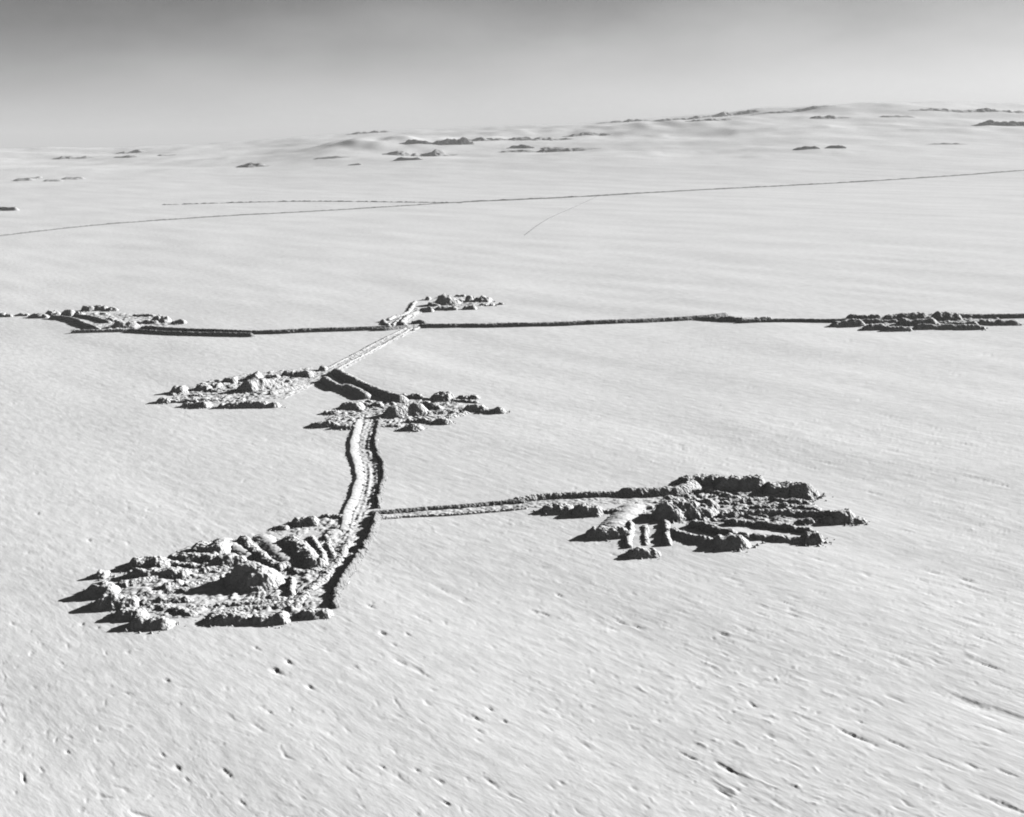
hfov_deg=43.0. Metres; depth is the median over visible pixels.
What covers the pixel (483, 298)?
snow heap
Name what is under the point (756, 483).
snow heap
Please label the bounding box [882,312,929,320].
snow heap
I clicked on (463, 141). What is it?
rock outcrop
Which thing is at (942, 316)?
snow heap
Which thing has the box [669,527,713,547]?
snow bank
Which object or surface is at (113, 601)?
snow heap
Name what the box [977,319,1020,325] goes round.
snow heap
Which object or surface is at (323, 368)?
snow heap
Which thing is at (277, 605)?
snow bank
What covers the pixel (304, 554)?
snow heap
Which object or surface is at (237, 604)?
snow heap
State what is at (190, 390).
snow bank
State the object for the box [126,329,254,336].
snow bank
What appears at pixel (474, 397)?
snow heap
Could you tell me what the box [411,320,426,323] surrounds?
snow heap
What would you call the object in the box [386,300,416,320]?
snow berm
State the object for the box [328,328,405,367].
snow berm
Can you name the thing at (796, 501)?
snow bank
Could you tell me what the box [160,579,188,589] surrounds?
snow heap
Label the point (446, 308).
snow heap
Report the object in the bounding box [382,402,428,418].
snow dome
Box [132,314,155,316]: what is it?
snow heap
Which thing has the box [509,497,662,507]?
road
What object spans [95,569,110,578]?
snow heap
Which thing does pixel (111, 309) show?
snow heap
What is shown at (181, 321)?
snow heap
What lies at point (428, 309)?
snow heap
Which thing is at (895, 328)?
snow heap
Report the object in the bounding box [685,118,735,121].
snow bluff
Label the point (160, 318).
snow heap
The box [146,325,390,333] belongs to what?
snow bank
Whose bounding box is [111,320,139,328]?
snow dome
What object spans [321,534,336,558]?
snow heap
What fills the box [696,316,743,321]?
snow bank
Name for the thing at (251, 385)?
snow dome
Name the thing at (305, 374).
snow heap
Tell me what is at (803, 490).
snow heap
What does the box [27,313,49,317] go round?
snow heap
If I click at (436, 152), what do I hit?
snow bluff
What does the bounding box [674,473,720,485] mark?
snow heap
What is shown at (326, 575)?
snow bank
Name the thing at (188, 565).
snow bank
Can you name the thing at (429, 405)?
snow heap
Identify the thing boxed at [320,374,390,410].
road
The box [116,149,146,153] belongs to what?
snow bluff
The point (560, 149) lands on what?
snow bluff
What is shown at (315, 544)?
snow heap
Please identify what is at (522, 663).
ground
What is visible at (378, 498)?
snow berm
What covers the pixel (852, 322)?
snow heap
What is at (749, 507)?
snow bank
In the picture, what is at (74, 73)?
sky
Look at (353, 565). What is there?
snow berm
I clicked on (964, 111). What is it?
snow bluff
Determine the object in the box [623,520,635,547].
snow bank
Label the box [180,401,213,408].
snow heap
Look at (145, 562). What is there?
snow heap
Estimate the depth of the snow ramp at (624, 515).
342.88 m
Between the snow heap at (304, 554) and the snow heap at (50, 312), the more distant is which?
the snow heap at (50, 312)
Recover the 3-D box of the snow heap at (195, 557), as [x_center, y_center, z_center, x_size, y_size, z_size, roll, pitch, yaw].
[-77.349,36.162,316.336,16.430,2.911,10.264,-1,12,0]
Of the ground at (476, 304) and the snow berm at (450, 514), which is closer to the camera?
the snow berm at (450, 514)
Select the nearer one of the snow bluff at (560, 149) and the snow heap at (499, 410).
the snow heap at (499, 410)
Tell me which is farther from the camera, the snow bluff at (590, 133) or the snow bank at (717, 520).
the snow bluff at (590, 133)
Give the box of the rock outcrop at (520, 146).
[510,144,534,148]
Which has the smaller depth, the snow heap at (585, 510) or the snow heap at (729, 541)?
the snow heap at (729, 541)
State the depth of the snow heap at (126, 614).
276.80 m
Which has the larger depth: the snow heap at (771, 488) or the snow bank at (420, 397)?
the snow bank at (420, 397)
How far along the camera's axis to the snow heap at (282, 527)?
338.21 m
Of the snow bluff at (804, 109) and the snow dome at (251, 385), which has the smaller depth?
the snow dome at (251, 385)
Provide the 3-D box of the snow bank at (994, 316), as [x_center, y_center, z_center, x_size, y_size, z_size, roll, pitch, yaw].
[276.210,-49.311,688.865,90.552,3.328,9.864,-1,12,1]
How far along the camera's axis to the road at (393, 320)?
724.64 m
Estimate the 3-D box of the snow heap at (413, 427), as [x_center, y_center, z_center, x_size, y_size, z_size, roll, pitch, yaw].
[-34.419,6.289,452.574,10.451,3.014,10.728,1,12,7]
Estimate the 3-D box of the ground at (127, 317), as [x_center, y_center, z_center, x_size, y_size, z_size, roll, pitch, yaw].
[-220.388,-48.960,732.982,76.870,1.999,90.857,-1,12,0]
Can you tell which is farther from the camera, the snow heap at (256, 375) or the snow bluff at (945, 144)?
the snow bluff at (945, 144)
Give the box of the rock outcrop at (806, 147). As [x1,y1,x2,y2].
[793,146,819,149]
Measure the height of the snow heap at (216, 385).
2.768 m
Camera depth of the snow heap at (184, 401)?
504.03 m
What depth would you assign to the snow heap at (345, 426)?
452.75 m
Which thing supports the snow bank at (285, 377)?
on the ground at (240, 397)
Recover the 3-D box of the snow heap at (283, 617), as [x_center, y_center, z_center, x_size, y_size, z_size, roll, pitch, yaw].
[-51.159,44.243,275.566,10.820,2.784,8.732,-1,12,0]
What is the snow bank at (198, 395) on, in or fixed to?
on the ground at (240, 397)
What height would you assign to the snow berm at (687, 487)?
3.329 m
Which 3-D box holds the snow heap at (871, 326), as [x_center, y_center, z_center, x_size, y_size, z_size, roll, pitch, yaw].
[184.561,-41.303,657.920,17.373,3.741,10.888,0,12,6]
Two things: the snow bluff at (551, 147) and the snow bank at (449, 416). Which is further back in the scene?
the snow bluff at (551, 147)
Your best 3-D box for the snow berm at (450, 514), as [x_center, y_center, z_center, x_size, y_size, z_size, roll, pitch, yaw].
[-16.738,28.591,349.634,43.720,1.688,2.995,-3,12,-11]
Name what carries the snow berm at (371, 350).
on the road at (316, 378)
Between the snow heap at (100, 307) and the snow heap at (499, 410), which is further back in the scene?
the snow heap at (100, 307)
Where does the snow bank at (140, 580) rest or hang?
on the ground at (215, 596)
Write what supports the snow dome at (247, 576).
on the ground at (215, 596)
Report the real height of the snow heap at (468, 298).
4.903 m
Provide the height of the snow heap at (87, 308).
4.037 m
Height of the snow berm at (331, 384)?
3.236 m
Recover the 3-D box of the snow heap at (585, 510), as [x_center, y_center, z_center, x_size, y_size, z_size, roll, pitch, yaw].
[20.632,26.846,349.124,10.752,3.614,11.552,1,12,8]
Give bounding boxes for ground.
[0,101,1023,816]
[69,312,173,331]
[120,517,358,617]
[172,367,320,402]
[325,399,473,425]
[432,297,488,308]
[636,487,821,524]
[861,312,1004,327]
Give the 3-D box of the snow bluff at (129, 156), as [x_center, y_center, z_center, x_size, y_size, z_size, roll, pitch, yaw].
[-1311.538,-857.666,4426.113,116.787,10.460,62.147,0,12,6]
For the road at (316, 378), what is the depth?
572.49 m
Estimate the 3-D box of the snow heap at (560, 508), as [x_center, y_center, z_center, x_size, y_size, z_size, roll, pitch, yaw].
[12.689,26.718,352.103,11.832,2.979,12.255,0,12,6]
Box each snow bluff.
[13,178,35,180]
[44,179,62,181]
[53,156,92,158]
[62,177,87,179]
[114,155,137,157]
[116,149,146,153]
[237,162,270,167]
[315,156,348,158]
[346,130,392,134]
[382,149,457,156]
[456,137,572,140]
[501,148,598,152]
[540,147,563,148]
[562,132,612,136]
[595,119,658,123]
[650,116,703,121]
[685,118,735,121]
[703,109,759,116]
[749,105,830,115]
[810,115,849,118]
[880,115,915,117]
[907,108,1023,112]
[925,143,963,144]
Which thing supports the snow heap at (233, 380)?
on the ground at (240, 397)
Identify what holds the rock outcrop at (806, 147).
on the ground at (522, 663)
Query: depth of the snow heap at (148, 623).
271.31 m
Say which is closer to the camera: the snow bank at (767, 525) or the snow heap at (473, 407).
the snow bank at (767, 525)
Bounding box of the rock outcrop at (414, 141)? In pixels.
[405,139,434,143]
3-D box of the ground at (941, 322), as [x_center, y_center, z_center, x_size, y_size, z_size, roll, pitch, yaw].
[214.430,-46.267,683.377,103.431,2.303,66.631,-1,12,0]
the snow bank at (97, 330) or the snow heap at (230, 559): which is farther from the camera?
the snow bank at (97, 330)
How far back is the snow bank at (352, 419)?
467.74 m
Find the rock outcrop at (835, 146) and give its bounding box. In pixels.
[825,145,845,147]
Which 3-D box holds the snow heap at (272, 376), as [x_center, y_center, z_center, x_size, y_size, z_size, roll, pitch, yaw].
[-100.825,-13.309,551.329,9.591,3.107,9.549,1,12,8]
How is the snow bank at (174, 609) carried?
on the ground at (215, 596)
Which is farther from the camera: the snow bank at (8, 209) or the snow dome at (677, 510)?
the snow bank at (8, 209)
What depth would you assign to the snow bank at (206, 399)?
507.43 m
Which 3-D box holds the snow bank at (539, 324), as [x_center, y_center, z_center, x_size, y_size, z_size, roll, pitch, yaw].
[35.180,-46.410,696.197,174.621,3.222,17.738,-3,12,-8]
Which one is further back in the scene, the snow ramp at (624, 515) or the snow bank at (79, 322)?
the snow bank at (79, 322)
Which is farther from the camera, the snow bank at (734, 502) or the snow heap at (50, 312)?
the snow heap at (50, 312)
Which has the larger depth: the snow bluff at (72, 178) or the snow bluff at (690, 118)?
the snow bluff at (690, 118)
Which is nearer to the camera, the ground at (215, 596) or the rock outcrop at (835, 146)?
the ground at (215, 596)
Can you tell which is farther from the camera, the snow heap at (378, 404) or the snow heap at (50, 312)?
the snow heap at (50, 312)
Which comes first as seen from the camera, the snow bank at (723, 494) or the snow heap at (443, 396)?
the snow bank at (723, 494)
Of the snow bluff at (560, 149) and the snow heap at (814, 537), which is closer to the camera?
the snow heap at (814, 537)
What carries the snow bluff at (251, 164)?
on the ground at (522, 663)
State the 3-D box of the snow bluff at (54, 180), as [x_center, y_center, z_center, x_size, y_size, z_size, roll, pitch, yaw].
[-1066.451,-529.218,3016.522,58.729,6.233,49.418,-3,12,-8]
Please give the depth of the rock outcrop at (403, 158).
3447.88 m
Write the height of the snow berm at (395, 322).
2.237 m
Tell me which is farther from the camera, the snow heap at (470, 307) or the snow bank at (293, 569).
the snow heap at (470, 307)
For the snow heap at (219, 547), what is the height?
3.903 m
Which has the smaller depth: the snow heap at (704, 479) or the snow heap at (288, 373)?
the snow heap at (704, 479)
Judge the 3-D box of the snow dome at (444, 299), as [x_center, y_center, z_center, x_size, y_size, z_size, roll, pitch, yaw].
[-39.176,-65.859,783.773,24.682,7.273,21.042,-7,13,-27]
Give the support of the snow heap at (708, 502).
on the ground at (782, 519)
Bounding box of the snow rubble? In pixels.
[4,296,1021,633]
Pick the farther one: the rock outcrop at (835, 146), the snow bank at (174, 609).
the rock outcrop at (835, 146)
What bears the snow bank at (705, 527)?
on the ground at (782, 519)
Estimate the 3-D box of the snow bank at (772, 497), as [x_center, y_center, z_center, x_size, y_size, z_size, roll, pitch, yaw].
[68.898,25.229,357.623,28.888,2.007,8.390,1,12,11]
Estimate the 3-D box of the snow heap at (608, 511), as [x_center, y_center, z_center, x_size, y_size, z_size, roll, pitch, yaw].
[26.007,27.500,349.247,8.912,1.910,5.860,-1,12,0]
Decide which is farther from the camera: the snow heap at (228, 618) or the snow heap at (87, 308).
the snow heap at (87, 308)
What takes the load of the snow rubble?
on the ground at (522, 663)
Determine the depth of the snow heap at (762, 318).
691.85 m
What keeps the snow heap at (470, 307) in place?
on the ground at (476, 304)
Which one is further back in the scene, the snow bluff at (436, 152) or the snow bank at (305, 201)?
the snow bluff at (436, 152)
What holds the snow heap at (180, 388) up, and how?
on the ground at (240, 397)
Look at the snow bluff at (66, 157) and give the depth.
4508.73 m
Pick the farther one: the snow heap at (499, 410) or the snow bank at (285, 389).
the snow bank at (285, 389)
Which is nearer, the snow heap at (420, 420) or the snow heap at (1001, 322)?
the snow heap at (420, 420)
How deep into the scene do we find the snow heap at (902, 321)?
664.78 m
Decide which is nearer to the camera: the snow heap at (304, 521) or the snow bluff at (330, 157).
the snow heap at (304, 521)
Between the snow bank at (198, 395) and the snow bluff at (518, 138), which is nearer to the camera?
the snow bank at (198, 395)
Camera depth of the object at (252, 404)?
492.32 m
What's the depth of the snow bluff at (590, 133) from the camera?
4455.08 m
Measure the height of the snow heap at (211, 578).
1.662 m
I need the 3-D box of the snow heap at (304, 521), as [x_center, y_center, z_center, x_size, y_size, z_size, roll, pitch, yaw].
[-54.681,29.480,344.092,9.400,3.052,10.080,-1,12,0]
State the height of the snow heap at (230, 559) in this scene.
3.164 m
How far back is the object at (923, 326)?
650.92 m
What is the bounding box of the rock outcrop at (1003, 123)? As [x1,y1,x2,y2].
[971,120,1023,125]
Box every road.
[125,316,861,332]
[267,330,413,398]
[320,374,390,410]
[334,415,382,570]
[369,504,522,517]
[384,308,422,326]
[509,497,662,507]
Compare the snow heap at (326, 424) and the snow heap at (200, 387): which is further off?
the snow heap at (200, 387)
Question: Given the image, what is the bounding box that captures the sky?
[0,0,1023,148]
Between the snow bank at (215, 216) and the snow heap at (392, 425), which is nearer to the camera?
the snow heap at (392, 425)
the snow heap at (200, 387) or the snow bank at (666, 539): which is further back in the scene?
the snow heap at (200, 387)
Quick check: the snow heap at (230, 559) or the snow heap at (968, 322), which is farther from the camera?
the snow heap at (968, 322)
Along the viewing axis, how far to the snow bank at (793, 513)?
342.61 m
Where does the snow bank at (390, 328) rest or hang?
on the ground at (522, 663)
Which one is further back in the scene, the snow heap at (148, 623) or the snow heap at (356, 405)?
the snow heap at (356, 405)
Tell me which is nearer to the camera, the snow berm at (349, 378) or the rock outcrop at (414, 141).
the snow berm at (349, 378)
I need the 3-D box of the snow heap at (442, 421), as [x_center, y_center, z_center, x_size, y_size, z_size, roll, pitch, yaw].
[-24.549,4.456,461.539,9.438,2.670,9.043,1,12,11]
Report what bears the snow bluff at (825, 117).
on the ground at (522, 663)
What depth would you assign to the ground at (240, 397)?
522.89 m
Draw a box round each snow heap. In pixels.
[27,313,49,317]
[45,310,60,315]
[61,309,74,315]
[80,305,95,311]
[81,580,120,598]
[90,592,139,610]
[94,305,107,310]
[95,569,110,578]
[104,307,119,310]
[106,317,118,322]
[108,607,149,621]
[122,566,193,579]
[125,556,170,570]
[128,615,175,630]
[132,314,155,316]
[137,319,158,323]
[139,596,193,605]
[151,314,171,322]
[155,397,172,403]
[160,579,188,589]
[167,551,218,563]
[170,319,187,324]
[170,385,188,393]
[170,399,198,402]
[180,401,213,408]
[183,572,229,587]
[187,539,232,554]
[187,597,287,609]
[194,384,211,390]
[202,612,252,625]
[206,388,222,391]
[208,553,247,566]
[211,382,222,387]
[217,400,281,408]
[221,377,237,383]
[235,535,286,571]
[244,371,262,379]
[248,610,291,625]
[266,374,281,378]
[271,525,289,530]
[277,536,328,569]
[281,370,294,377]
[286,576,296,595]
[290,516,319,526]
[295,370,313,377]
[295,608,334,619]
[304,535,327,561]
[307,420,338,427]
[318,365,327,370]
[319,513,342,518]
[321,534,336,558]
[322,410,341,414]
[333,424,356,429]
[338,401,364,410]
[363,402,383,406]
[380,423,403,427]
[401,393,421,398]
[401,423,424,431]
[404,418,433,423]
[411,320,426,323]
[419,306,433,311]
[420,400,443,409]
[426,302,440,306]
[427,409,465,414]
[429,391,454,401]
[431,418,452,424]
[434,306,457,309]
[456,394,480,399]
[462,305,477,309]
[463,403,488,411]
[465,295,473,301]
[476,406,506,413]
[478,295,491,301]
[539,502,573,514]
[571,503,603,516]
[584,525,631,539]
[601,508,620,513]
[625,546,660,558]
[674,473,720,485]
[684,496,719,508]
[713,475,740,491]
[713,533,750,550]
[737,474,765,492]
[754,317,771,318]
[762,481,791,496]
[788,482,819,499]
[797,517,814,524]
[800,530,824,544]
[818,516,867,523]
[829,318,865,326]
[829,508,855,523]
[846,314,881,318]
[861,323,887,329]
[862,319,896,322]
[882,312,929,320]
[882,325,912,330]
[894,317,939,325]
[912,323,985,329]
[930,311,962,320]
[947,321,978,324]
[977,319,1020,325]
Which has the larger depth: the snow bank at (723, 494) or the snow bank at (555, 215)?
the snow bank at (555, 215)
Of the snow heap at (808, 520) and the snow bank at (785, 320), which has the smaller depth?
the snow heap at (808, 520)
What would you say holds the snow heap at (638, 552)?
on the ground at (522, 663)
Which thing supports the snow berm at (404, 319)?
on the road at (393, 320)
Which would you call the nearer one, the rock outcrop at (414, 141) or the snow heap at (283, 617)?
the snow heap at (283, 617)
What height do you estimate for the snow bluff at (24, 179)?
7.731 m
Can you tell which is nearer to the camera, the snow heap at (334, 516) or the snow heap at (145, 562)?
the snow heap at (145, 562)
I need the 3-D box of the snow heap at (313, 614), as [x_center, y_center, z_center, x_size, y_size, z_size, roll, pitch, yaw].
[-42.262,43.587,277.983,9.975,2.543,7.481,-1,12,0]
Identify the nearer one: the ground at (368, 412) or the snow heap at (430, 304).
the ground at (368, 412)
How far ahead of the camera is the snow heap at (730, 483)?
368.12 m
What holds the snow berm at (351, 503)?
on the road at (360, 515)
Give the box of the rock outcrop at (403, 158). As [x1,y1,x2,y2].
[393,157,422,160]
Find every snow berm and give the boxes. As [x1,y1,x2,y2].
[319,376,372,398]
[328,327,412,372]
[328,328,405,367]
[328,512,380,608]
[330,368,408,402]
[339,421,365,530]
[367,499,524,515]
[370,507,527,520]
[372,417,387,508]
[380,319,390,325]
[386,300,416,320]
[391,317,401,325]
[398,309,419,325]
[513,491,621,502]
[619,480,701,497]
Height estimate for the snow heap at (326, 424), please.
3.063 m
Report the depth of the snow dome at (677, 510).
341.81 m
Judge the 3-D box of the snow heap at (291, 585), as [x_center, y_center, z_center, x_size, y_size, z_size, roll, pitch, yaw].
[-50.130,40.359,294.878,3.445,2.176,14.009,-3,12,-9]
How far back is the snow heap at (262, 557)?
314.28 m
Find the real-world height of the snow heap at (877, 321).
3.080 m
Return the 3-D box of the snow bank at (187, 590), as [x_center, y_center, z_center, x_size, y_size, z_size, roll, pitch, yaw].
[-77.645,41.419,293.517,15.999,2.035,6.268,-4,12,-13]
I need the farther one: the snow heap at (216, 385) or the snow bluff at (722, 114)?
the snow bluff at (722, 114)
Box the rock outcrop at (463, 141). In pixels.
[435,137,472,144]
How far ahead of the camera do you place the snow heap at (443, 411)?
476.07 m
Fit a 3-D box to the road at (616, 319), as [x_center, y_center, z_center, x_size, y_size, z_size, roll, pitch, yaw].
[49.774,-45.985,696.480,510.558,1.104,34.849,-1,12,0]
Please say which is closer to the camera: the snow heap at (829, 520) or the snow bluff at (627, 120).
the snow heap at (829, 520)
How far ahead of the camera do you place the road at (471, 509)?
353.00 m
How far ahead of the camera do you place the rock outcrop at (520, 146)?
3909.46 m
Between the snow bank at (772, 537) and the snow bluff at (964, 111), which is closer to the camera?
the snow bank at (772, 537)
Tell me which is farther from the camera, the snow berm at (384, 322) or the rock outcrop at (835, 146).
the rock outcrop at (835, 146)
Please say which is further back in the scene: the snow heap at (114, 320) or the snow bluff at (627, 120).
the snow bluff at (627, 120)
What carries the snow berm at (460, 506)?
on the road at (471, 509)
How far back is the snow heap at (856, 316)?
692.22 m
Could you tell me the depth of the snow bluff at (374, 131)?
5392.30 m
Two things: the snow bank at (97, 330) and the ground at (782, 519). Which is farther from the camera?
the snow bank at (97, 330)
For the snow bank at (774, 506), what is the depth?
349.34 m
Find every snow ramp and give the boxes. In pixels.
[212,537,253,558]
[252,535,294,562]
[598,503,647,527]
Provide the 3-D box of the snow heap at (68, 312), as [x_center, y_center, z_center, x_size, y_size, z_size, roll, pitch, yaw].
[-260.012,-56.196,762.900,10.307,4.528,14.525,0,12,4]
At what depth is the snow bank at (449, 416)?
469.65 m
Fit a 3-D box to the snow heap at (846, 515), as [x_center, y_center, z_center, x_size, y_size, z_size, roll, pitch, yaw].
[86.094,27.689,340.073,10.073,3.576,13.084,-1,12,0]
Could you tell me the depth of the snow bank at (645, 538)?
327.31 m
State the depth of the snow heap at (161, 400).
503.53 m
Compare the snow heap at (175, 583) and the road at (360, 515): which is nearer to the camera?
the snow heap at (175, 583)
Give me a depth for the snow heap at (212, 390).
524.78 m
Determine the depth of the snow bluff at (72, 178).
3088.59 m
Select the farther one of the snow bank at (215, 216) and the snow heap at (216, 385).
the snow bank at (215, 216)
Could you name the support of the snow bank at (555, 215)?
on the ground at (522, 663)
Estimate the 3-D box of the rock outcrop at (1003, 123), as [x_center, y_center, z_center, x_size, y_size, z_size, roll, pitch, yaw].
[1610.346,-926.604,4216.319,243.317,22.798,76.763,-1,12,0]
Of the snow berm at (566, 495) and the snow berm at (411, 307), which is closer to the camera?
the snow berm at (566, 495)
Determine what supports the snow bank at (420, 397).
on the ground at (368, 412)
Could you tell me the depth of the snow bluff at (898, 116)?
4570.35 m
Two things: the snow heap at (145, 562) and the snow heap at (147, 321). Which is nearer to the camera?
the snow heap at (145, 562)
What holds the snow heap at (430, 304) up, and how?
on the ground at (476, 304)
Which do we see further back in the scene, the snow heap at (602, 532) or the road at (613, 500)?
the road at (613, 500)
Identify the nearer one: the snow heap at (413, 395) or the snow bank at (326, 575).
the snow bank at (326, 575)
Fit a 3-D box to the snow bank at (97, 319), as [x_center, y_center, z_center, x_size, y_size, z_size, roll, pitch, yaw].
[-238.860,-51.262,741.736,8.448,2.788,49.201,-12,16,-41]
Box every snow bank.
[0,202,459,235]
[0,207,18,210]
[49,315,100,328]
[71,328,135,332]
[72,314,111,323]
[115,564,229,587]
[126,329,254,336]
[135,587,195,596]
[138,603,198,616]
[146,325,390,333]
[163,200,460,204]
[168,382,230,395]
[170,560,215,568]
[173,398,225,401]
[188,394,203,396]
[209,599,301,614]
[267,384,306,394]
[270,371,315,379]
[283,561,328,574]
[290,541,353,607]
[327,416,355,421]
[372,325,409,330]
[415,395,479,402]
[417,313,728,327]
[427,411,470,419]
[463,170,1023,201]
[525,198,592,234]
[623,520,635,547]
[641,525,650,545]
[661,520,672,545]
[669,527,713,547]
[686,520,737,535]
[691,489,742,498]
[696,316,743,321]
[710,518,781,523]
[713,495,811,504]
[717,508,831,518]
[718,497,752,505]
[718,503,820,511]
[723,519,814,533]
[737,318,847,322]
[737,531,804,543]
[750,502,788,509]
[770,498,801,504]
[959,313,1023,318]
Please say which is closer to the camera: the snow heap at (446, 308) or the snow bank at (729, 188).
the snow heap at (446, 308)
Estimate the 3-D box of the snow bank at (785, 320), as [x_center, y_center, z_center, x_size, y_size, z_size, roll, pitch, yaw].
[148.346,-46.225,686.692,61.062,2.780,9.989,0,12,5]
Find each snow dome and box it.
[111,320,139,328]
[222,560,286,592]
[235,378,286,392]
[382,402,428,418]
[433,293,461,305]
[647,498,719,521]
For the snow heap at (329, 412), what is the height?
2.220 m
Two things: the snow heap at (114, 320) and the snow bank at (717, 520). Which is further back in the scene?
the snow heap at (114, 320)
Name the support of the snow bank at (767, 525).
on the ground at (782, 519)
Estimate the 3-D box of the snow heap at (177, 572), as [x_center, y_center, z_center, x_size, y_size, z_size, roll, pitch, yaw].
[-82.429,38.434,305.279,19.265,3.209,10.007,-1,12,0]
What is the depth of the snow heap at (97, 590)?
290.84 m
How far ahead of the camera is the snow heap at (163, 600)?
286.46 m

